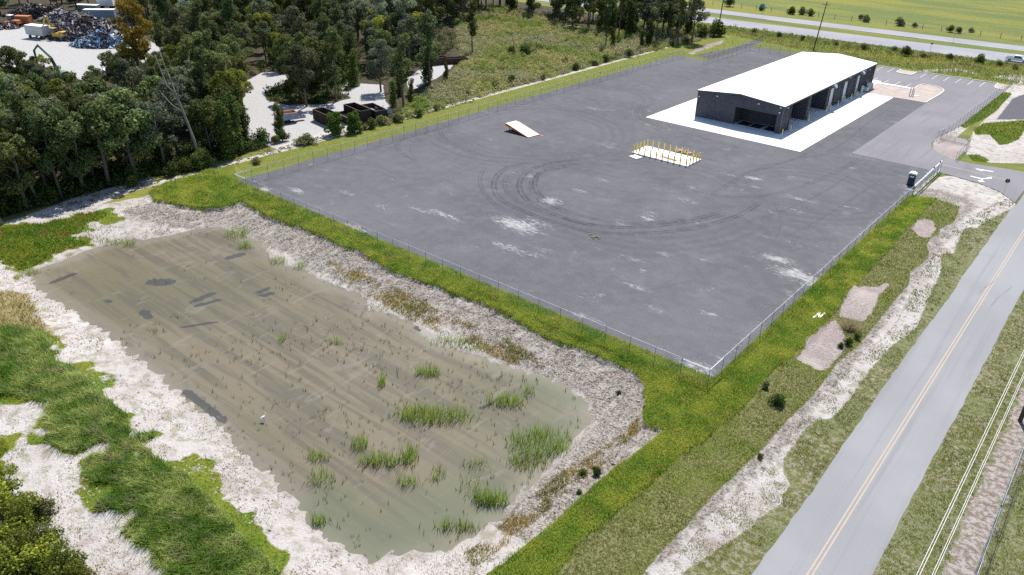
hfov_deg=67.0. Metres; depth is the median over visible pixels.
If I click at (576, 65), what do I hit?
shrub
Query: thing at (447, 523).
reed clump
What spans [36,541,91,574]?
shrub
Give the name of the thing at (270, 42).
tree
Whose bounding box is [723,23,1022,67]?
bank bushes
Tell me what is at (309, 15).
tree
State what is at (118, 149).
tree
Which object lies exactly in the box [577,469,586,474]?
shrub
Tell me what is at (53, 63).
crane arm
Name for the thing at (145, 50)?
tree
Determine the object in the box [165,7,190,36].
tree
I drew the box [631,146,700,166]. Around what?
equipment slab
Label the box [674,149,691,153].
rubble
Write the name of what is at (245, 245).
reed clump
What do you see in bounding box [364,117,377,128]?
shrub
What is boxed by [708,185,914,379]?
chain link fence
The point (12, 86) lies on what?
tree
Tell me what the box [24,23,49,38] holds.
box trailer
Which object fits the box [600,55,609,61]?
shrub
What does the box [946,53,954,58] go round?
shrub
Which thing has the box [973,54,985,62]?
shrub
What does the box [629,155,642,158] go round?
broken slab
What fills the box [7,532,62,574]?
shrub
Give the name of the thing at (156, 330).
reed sprigs
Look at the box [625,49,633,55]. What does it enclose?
shrub
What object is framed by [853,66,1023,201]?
driveway
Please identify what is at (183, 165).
shrub
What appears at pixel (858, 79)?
roll up door
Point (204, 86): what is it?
tree
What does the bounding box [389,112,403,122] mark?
shrub
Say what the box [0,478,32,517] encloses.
shrub
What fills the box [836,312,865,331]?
dry tussock
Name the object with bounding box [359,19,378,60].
tree
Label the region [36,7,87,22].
scrap heap
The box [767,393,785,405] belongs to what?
shrub
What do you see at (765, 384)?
shrub
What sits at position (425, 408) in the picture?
reed clump
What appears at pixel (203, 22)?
tree
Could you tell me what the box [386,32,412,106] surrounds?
tree
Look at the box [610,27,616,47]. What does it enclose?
tree
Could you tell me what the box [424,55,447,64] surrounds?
rolloff bin
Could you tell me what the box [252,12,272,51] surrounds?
tree
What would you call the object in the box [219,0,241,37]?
tree
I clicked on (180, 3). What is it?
tree
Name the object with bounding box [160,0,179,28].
tree
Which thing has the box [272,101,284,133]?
tree
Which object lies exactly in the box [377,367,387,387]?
reed clump
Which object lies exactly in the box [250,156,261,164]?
shrub
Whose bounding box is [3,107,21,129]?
tree
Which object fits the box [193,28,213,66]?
tree
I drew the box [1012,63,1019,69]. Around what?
shrub
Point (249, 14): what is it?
tree
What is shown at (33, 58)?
tree
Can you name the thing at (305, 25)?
tree
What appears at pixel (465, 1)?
tree
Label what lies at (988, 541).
chain link fence
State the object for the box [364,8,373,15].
tree
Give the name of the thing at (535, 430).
reed clump
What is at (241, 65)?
tree
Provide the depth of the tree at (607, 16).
230.91 m
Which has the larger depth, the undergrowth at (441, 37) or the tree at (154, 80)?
the undergrowth at (441, 37)
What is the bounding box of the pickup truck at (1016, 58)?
[1005,55,1023,62]
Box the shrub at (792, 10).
[787,6,795,13]
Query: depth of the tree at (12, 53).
166.41 m
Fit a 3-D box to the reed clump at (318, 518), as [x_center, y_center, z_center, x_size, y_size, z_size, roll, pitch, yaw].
[-15.170,18.297,61.869,2.454,1.559,1.333,5,28,6]
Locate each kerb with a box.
[914,84,943,102]
[918,71,995,82]
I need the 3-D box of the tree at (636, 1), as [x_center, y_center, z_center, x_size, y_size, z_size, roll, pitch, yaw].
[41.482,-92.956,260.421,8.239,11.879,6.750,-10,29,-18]
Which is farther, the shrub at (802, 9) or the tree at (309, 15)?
the shrub at (802, 9)
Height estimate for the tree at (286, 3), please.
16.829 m
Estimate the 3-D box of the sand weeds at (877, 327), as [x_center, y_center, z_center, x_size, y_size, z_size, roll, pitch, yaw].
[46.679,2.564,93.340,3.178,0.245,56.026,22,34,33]
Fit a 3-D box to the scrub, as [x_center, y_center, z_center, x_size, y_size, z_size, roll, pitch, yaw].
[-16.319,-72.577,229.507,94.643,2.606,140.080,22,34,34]
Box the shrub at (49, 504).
[30,495,59,518]
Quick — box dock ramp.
[505,120,538,137]
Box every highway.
[539,0,1023,63]
[687,6,1023,50]
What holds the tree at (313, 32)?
on the ground at (294, 534)
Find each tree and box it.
[0,0,8,15]
[0,45,38,81]
[0,54,13,71]
[0,67,24,102]
[0,73,20,126]
[0,99,15,173]
[0,109,24,175]
[0,112,32,198]
[0,128,40,206]
[0,173,6,186]
[1,73,25,96]
[2,89,47,190]
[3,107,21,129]
[6,123,38,198]
[9,98,43,151]
[18,72,53,98]
[19,85,43,102]
[20,104,81,185]
[22,62,41,88]
[27,56,38,65]
[27,65,60,94]
[27,106,68,197]
[28,92,59,108]
[36,105,98,189]
[37,54,55,73]
[40,65,66,94]
[42,77,66,99]
[53,85,70,106]
[55,92,101,178]
[61,75,107,107]
[65,0,83,10]
[66,70,76,94]
[70,97,126,185]
[73,73,102,94]
[77,84,120,160]
[77,101,125,170]
[87,65,102,76]
[93,86,162,177]
[97,52,113,81]
[105,50,130,72]
[107,0,151,101]
[107,50,137,88]
[108,52,132,92]
[109,57,150,97]
[114,102,137,167]
[115,98,163,168]
[119,9,137,27]
[128,57,145,77]
[129,0,141,22]
[135,101,177,167]
[136,75,175,130]
[138,0,149,30]
[140,45,149,64]
[140,95,173,162]
[144,52,174,78]
[146,51,157,66]
[147,66,158,83]
[149,0,168,25]
[149,11,164,53]
[151,79,190,155]
[152,27,164,51]
[155,53,197,149]
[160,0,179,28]
[160,59,202,94]
[162,21,190,47]
[162,68,202,100]
[163,28,172,48]
[164,44,190,67]
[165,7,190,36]
[167,26,186,61]
[169,74,197,132]
[171,0,186,11]
[171,37,195,82]
[174,0,202,21]
[176,7,200,26]
[176,31,209,64]
[177,102,209,148]
[182,0,204,35]
[182,65,206,100]
[185,44,211,98]
[185,98,220,152]
[192,48,229,96]
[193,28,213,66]
[198,15,221,65]
[199,0,215,13]
[199,11,212,17]
[203,98,221,142]
[205,93,220,117]
[207,14,224,40]
[208,0,222,13]
[208,10,227,33]
[208,20,221,49]
[208,71,236,96]
[210,35,245,67]
[212,100,237,159]
[214,23,222,49]
[214,79,237,119]
[215,0,230,25]
[215,55,235,92]
[218,89,248,154]
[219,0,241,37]
[219,46,237,81]
[220,11,250,37]
[225,34,254,79]
[225,54,253,92]
[228,68,250,100]
[230,83,249,130]
[232,23,252,49]
[232,102,250,143]
[233,0,249,21]
[244,2,259,27]
[248,0,276,29]
[249,7,257,38]
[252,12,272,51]
[252,20,271,59]
[260,0,279,32]
[265,29,276,63]
[267,31,285,59]
[270,32,295,84]
[271,23,276,45]
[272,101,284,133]
[273,0,284,19]
[275,40,314,98]
[276,6,308,37]
[279,0,301,37]
[280,44,322,106]
[289,0,307,15]
[290,31,306,92]
[292,0,314,24]
[298,45,318,74]
[299,22,311,39]
[305,35,327,81]
[307,22,322,72]
[308,40,342,95]
[310,0,326,20]
[310,0,332,25]
[314,11,330,23]
[315,15,333,73]
[322,26,344,101]
[328,0,346,19]
[328,3,355,29]
[331,5,348,33]
[331,43,347,83]
[332,24,356,64]
[336,20,346,51]
[337,0,354,20]
[337,46,346,74]
[343,31,359,74]
[344,6,366,42]
[346,48,360,86]
[347,0,369,40]
[358,21,376,52]
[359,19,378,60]
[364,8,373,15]
[366,0,388,24]
[366,28,391,71]
[366,38,394,91]
[372,15,385,39]
[377,0,402,28]
[382,16,392,46]
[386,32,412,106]
[388,79,397,106]
[389,0,416,41]
[390,12,402,44]
[394,28,412,58]
[394,69,404,95]
[395,15,425,68]
[403,1,414,13]
[407,0,429,13]
[407,77,414,101]
[408,13,423,45]
[412,22,425,49]
[416,8,442,86]
[419,37,434,83]
[422,0,445,26]
[432,0,446,18]
[434,0,456,21]
[442,62,448,77]
[445,0,463,17]
[461,0,467,17]
[462,0,477,51]
[474,0,479,12]
[508,0,517,10]
[526,0,541,12]
[549,0,557,19]
[552,0,564,21]
[552,6,561,14]
[563,0,585,26]
[571,0,583,28]
[577,0,588,20]
[581,0,595,28]
[584,0,596,26]
[595,0,618,20]
[595,10,605,29]
[601,3,612,43]
[607,0,617,32]
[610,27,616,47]
[613,0,627,33]
[615,0,621,25]
[619,1,626,26]
[620,0,628,30]
[624,0,636,35]
[626,0,646,20]
[632,8,639,32]
[637,0,656,32]
[637,1,651,30]
[639,30,645,47]
[643,2,660,26]
[645,18,654,44]
[650,0,668,40]
[657,0,670,33]
[659,1,680,36]
[670,3,685,36]
[671,0,687,40]
[672,0,690,31]
[680,0,710,41]
[682,0,696,33]
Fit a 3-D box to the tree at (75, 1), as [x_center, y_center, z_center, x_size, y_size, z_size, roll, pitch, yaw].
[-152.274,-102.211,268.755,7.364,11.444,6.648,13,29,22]
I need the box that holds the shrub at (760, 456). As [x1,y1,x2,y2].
[757,453,763,460]
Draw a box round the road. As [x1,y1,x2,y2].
[752,195,1023,574]
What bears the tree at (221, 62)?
on the ground at (294, 534)
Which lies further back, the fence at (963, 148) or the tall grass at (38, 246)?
the fence at (963, 148)
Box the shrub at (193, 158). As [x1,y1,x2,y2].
[186,151,206,170]
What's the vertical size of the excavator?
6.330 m
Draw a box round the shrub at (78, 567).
[62,558,98,574]
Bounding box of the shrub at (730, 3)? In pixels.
[723,0,734,6]
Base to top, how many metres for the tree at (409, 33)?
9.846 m
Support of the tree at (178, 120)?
on the ground at (294, 534)
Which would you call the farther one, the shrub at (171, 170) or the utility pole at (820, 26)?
the utility pole at (820, 26)
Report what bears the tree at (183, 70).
on the ground at (294, 534)
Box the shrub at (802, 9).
[798,6,807,14]
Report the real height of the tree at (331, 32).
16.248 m
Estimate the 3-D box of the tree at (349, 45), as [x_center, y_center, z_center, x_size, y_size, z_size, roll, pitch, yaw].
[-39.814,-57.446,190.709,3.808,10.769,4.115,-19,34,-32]
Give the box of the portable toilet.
[906,171,917,186]
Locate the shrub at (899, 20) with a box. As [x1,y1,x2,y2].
[894,17,904,25]
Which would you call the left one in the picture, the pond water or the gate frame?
the pond water
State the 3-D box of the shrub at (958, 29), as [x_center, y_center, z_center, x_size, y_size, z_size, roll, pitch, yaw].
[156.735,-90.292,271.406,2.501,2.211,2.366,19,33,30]
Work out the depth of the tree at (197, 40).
173.09 m
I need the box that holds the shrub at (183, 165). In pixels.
[176,156,193,172]
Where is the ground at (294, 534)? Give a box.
[0,0,1023,574]
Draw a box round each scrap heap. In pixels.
[0,20,20,29]
[2,3,71,18]
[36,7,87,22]
[42,12,122,41]
[69,28,128,48]
[97,17,133,30]
[99,66,144,77]
[373,107,393,115]
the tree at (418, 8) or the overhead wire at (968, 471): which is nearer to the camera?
the overhead wire at (968, 471)
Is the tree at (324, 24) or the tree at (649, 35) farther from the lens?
the tree at (649, 35)
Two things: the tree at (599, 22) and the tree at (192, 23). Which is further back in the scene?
the tree at (599, 22)
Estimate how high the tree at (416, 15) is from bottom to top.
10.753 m
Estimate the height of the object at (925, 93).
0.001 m
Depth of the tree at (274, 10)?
235.28 m
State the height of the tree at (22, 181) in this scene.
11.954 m
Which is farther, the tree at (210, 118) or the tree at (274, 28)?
the tree at (274, 28)
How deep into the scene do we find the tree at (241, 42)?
182.50 m
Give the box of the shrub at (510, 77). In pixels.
[507,75,514,82]
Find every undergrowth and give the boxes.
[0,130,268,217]
[3,48,164,97]
[123,0,459,47]
[243,20,461,94]
[265,80,353,104]
[457,3,714,38]
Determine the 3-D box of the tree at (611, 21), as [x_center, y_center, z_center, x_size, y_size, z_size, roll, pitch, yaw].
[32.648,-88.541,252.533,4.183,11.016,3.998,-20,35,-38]
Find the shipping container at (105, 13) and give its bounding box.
[82,9,116,18]
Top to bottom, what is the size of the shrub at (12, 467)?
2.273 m
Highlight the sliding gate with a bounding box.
[912,161,942,194]
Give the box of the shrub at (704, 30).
[694,23,710,36]
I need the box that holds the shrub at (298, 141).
[292,136,306,144]
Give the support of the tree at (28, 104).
on the ground at (294, 534)
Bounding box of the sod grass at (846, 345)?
[563,200,958,574]
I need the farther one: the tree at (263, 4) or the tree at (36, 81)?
the tree at (263, 4)
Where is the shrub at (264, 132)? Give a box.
[251,127,269,142]
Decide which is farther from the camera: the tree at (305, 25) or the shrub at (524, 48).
the shrub at (524, 48)
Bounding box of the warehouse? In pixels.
[695,52,877,133]
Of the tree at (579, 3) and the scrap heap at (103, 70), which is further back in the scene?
the tree at (579, 3)
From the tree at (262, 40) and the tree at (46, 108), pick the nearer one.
the tree at (46, 108)
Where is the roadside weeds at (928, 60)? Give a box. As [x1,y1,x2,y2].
[637,19,1023,84]
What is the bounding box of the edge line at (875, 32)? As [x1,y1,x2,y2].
[538,0,1021,63]
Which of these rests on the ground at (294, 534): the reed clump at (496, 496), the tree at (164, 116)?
the tree at (164, 116)
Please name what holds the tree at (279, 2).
on the ground at (294, 534)
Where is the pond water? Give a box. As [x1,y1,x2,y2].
[25,227,591,563]
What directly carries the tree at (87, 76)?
on the ground at (294, 534)
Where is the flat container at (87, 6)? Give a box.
[74,4,100,9]
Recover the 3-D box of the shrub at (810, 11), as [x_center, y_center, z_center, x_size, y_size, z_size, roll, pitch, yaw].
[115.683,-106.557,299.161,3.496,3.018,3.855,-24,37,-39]
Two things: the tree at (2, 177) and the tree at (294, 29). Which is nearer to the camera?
the tree at (2, 177)
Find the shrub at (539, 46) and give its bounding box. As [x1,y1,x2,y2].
[533,44,542,50]
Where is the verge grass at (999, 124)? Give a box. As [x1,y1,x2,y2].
[961,92,1023,161]
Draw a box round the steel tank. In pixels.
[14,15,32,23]
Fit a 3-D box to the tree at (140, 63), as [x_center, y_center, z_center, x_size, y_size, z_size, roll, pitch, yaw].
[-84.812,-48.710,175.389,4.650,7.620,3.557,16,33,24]
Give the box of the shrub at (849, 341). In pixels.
[843,337,853,344]
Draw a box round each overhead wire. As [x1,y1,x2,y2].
[916,351,1023,574]
[920,355,1023,573]
[932,373,1023,574]
[934,377,1023,574]
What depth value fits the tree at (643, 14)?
248.37 m
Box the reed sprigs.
[48,233,580,557]
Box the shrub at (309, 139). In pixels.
[300,132,318,143]
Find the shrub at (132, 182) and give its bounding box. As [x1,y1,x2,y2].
[125,175,139,187]
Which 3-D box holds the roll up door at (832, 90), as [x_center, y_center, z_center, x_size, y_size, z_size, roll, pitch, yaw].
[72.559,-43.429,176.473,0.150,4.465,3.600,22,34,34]
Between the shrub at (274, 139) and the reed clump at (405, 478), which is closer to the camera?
the reed clump at (405, 478)
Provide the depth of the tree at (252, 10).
228.41 m
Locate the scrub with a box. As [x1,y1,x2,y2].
[385,2,700,122]
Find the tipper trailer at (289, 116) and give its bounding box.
[274,109,305,123]
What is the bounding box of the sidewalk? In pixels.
[878,82,912,88]
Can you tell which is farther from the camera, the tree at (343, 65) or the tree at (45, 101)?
the tree at (343, 65)
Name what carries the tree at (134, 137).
on the ground at (294, 534)
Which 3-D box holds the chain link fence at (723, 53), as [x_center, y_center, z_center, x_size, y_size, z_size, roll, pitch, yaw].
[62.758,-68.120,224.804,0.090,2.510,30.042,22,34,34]
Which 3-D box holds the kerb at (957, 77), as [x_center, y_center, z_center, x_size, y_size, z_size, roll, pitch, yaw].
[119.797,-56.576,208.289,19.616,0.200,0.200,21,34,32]
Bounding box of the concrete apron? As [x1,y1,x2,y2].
[647,80,892,151]
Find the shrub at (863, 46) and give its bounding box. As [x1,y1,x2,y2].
[861,43,869,49]
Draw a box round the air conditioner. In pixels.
[867,82,873,89]
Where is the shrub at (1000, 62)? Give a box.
[996,60,1003,65]
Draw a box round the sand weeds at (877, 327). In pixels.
[800,235,944,410]
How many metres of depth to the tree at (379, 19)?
212.36 m
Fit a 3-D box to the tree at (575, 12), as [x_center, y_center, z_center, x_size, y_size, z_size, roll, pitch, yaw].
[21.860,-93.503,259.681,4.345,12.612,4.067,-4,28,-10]
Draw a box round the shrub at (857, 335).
[853,332,860,338]
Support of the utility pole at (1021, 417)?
on the ground at (294, 534)
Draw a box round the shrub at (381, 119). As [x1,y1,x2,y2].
[375,115,391,124]
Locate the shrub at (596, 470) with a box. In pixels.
[592,465,601,475]
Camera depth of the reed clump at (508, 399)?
76.69 m
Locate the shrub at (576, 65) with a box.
[571,63,579,69]
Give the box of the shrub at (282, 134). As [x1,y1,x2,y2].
[276,129,290,140]
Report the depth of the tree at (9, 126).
112.42 m
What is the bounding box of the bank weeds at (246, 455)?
[0,196,639,574]
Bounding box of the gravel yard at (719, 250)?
[240,47,935,376]
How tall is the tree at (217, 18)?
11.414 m
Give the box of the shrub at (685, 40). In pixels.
[680,36,691,43]
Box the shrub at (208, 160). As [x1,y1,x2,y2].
[191,148,216,167]
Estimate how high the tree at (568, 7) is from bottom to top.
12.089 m
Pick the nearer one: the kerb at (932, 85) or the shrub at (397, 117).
the shrub at (397, 117)
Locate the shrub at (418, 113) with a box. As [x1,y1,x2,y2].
[412,108,423,116]
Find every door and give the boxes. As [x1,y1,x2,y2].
[828,88,833,105]
[842,81,847,98]
[854,75,859,92]
[907,175,914,184]
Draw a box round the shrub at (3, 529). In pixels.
[0,511,35,557]
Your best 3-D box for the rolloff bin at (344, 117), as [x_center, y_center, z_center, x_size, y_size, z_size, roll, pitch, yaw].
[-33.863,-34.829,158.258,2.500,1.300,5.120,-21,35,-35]
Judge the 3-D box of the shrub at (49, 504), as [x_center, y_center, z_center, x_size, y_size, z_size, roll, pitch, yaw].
[-36.935,17.131,60.216,3.023,1.614,1.905,-14,32,-27]
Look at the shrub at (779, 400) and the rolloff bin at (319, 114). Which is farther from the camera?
the rolloff bin at (319, 114)
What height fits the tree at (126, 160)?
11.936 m
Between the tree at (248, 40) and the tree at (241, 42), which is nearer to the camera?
the tree at (241, 42)
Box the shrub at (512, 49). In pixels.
[506,46,516,53]
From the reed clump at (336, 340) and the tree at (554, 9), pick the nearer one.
the reed clump at (336, 340)
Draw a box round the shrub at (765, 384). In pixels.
[761,380,769,388]
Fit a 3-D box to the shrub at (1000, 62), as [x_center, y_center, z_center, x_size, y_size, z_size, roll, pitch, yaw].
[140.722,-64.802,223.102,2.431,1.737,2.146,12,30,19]
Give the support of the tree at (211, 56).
on the ground at (294, 534)
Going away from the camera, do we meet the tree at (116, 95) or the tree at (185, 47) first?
the tree at (116, 95)
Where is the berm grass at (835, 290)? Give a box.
[147,168,935,574]
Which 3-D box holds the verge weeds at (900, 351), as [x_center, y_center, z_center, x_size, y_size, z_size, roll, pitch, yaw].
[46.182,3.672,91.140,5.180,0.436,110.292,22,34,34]
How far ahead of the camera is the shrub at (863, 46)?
240.08 m
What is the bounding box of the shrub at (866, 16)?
[862,14,870,21]
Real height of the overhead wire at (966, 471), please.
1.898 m
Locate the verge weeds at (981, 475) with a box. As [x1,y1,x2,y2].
[872,291,1023,574]
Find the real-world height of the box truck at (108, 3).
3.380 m
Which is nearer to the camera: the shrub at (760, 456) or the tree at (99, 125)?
the shrub at (760, 456)
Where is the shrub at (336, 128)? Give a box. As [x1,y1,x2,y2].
[323,111,345,135]
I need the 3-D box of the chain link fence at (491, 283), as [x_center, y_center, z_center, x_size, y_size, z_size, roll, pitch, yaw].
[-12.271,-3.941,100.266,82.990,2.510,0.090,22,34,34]
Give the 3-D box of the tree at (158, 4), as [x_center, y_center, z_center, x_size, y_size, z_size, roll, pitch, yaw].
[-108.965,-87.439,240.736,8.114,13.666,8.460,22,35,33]
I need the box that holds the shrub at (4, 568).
[0,540,22,574]
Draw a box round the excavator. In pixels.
[43,16,68,40]
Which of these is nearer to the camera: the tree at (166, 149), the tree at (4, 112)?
the tree at (4, 112)
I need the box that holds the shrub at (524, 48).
[518,42,533,54]
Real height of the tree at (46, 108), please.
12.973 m
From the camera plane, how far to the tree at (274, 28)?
211.82 m
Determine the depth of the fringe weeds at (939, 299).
98.62 m
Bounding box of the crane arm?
[33,44,67,82]
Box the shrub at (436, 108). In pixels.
[433,104,439,110]
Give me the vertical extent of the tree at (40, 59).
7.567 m
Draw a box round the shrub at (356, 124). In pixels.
[346,110,363,131]
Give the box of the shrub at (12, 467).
[0,462,19,480]
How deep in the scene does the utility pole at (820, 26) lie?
233.23 m
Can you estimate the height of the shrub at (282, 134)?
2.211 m
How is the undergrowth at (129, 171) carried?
on the ground at (294, 534)
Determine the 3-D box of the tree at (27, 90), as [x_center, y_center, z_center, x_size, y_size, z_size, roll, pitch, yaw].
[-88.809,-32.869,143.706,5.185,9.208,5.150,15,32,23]
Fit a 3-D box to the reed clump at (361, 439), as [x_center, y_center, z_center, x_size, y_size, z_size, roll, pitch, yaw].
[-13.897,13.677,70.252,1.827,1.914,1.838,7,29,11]
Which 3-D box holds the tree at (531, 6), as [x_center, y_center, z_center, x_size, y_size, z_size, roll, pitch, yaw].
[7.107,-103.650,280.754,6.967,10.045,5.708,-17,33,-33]
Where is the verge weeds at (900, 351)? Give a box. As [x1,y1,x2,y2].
[670,199,1014,573]
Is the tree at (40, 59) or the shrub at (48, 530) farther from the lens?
the tree at (40, 59)
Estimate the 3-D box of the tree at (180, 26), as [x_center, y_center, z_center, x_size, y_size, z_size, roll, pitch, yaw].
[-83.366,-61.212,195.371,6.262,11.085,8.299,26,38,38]
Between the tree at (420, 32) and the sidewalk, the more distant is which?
the tree at (420, 32)
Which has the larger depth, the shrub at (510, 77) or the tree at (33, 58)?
the shrub at (510, 77)
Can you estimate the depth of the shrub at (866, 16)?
289.00 m
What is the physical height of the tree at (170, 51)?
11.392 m
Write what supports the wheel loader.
on the ground at (294, 534)
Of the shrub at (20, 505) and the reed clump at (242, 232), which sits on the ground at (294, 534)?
the shrub at (20, 505)
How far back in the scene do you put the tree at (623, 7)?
247.15 m
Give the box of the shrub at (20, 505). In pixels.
[0,491,41,530]
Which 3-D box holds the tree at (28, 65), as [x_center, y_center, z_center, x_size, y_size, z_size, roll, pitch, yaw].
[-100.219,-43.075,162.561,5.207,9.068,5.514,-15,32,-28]
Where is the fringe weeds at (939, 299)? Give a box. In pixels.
[842,218,995,424]
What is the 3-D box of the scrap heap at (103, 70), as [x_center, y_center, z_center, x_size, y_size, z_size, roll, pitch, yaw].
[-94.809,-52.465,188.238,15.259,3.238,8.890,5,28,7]
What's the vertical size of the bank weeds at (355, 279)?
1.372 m
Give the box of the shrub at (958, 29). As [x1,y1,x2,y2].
[955,27,962,32]
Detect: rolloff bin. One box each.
[312,107,339,125]
[339,111,353,122]
[343,102,371,122]
[361,103,387,120]
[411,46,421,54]
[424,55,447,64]
[444,56,467,63]
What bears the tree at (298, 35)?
on the ground at (294, 534)
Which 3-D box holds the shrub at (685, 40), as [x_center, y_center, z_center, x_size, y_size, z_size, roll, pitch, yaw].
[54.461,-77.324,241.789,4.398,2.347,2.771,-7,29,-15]
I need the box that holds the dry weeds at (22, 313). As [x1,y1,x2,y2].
[0,290,61,342]
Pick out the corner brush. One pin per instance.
(42, 516)
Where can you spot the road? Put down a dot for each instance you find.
(862, 539)
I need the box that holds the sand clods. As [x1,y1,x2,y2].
[0,197,656,574]
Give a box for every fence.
[234,173,709,384]
[235,50,678,182]
[687,0,1023,40]
[703,42,750,63]
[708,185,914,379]
[750,42,877,60]
[946,76,1015,136]
[955,137,971,159]
[972,503,1001,574]
[994,441,1023,522]
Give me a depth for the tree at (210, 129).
138.09 m
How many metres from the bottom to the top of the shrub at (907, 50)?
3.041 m
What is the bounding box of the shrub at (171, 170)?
[161,161,178,175]
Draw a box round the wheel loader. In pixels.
[4,14,21,26]
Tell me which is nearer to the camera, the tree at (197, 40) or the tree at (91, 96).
the tree at (91, 96)
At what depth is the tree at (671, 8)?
244.91 m
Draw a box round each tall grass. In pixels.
[0,210,105,461]
[0,319,285,574]
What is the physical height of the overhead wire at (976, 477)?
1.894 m
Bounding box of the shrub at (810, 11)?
[805,8,814,15]
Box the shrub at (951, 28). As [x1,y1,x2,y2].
[945,25,954,31]
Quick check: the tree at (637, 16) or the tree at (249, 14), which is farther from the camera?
the tree at (637, 16)
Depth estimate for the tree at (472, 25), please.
215.74 m
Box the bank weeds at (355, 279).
[331,260,641,566]
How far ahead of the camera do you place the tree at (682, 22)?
250.05 m
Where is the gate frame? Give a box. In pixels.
[940,130,971,143]
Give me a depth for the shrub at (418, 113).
161.77 m
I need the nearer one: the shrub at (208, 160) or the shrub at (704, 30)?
the shrub at (208, 160)
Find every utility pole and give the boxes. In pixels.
[813,2,826,50]
[1018,406,1023,421]
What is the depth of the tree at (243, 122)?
139.79 m
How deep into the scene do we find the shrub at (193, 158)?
129.90 m
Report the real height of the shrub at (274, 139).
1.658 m
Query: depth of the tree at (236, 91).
143.12 m
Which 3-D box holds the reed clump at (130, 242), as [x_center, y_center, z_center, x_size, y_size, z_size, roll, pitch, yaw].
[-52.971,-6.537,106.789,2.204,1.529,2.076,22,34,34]
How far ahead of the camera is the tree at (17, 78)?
146.23 m
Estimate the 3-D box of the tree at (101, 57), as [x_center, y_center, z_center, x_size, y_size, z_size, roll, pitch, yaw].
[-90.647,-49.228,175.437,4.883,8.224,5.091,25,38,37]
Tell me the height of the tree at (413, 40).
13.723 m
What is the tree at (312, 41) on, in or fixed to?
on the ground at (294, 534)
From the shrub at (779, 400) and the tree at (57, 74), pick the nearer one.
the shrub at (779, 400)
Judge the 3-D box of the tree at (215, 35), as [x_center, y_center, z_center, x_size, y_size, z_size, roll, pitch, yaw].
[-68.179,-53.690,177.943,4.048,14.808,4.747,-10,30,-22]
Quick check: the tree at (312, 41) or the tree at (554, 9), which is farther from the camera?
the tree at (554, 9)
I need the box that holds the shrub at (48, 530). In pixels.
[21,520,69,552]
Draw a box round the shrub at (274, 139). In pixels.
[271,135,279,143]
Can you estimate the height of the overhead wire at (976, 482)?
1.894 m
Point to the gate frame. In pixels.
(954, 136)
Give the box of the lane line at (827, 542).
[806,164,1023,574]
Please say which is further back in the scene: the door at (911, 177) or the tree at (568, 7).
the tree at (568, 7)
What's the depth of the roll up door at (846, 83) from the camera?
183.35 m
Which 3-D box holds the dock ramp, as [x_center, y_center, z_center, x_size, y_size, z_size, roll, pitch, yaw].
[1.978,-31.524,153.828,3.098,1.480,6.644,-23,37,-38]
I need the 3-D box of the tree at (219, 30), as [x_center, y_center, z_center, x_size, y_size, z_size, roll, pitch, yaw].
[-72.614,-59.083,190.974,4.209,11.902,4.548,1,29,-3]
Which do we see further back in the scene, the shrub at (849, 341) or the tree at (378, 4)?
the tree at (378, 4)
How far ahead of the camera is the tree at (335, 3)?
230.76 m
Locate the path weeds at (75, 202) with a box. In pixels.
[59,99,474,210]
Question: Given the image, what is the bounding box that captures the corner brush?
[0,479,86,574]
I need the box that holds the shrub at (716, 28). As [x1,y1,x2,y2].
[709,18,727,35]
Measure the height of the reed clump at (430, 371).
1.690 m
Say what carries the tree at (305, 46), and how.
on the ground at (294, 534)
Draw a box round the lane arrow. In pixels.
[972,176,991,181]
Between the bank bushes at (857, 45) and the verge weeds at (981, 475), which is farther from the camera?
the bank bushes at (857, 45)
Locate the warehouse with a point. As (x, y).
(778, 94)
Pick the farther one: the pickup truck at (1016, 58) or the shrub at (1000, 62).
the pickup truck at (1016, 58)
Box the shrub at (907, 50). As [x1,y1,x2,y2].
[900,46,913,55]
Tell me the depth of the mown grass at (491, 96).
181.38 m
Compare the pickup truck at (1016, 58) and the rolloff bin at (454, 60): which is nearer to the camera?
the rolloff bin at (454, 60)
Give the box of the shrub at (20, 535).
[0,527,41,574]
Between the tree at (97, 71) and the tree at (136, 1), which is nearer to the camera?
the tree at (97, 71)
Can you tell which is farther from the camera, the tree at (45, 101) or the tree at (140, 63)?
the tree at (140, 63)
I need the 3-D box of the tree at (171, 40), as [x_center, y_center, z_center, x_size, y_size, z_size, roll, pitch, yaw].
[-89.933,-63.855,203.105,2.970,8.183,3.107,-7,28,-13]
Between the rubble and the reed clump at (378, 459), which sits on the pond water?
the reed clump at (378, 459)
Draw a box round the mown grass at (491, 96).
[208,36,827,180]
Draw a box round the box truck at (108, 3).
[96,0,114,8]
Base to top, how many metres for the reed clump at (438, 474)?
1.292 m
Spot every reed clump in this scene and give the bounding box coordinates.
[19,263,40,275]
[93,234,128,244]
[123,236,136,246]
[223,223,250,239]
[237,239,254,249]
[267,254,287,264]
[277,331,286,342]
[293,261,306,269]
[303,456,334,486]
[306,445,331,461]
[308,507,337,526]
[325,335,344,343]
[350,431,369,450]
[355,444,408,467]
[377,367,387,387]
[389,396,479,426]
[395,467,419,486]
[397,438,420,465]
[414,361,441,377]
[429,332,474,346]
[430,460,446,480]
[433,513,484,531]
[454,340,490,350]
[458,466,481,499]
[460,453,490,468]
[472,476,511,507]
[484,387,531,407]
[505,419,578,461]
[506,447,552,472]
[521,381,534,396]
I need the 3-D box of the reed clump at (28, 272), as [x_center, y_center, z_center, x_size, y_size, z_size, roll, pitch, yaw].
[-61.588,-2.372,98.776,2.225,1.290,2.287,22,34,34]
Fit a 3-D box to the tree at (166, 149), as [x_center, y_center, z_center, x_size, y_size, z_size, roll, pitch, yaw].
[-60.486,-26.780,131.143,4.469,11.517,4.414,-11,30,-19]

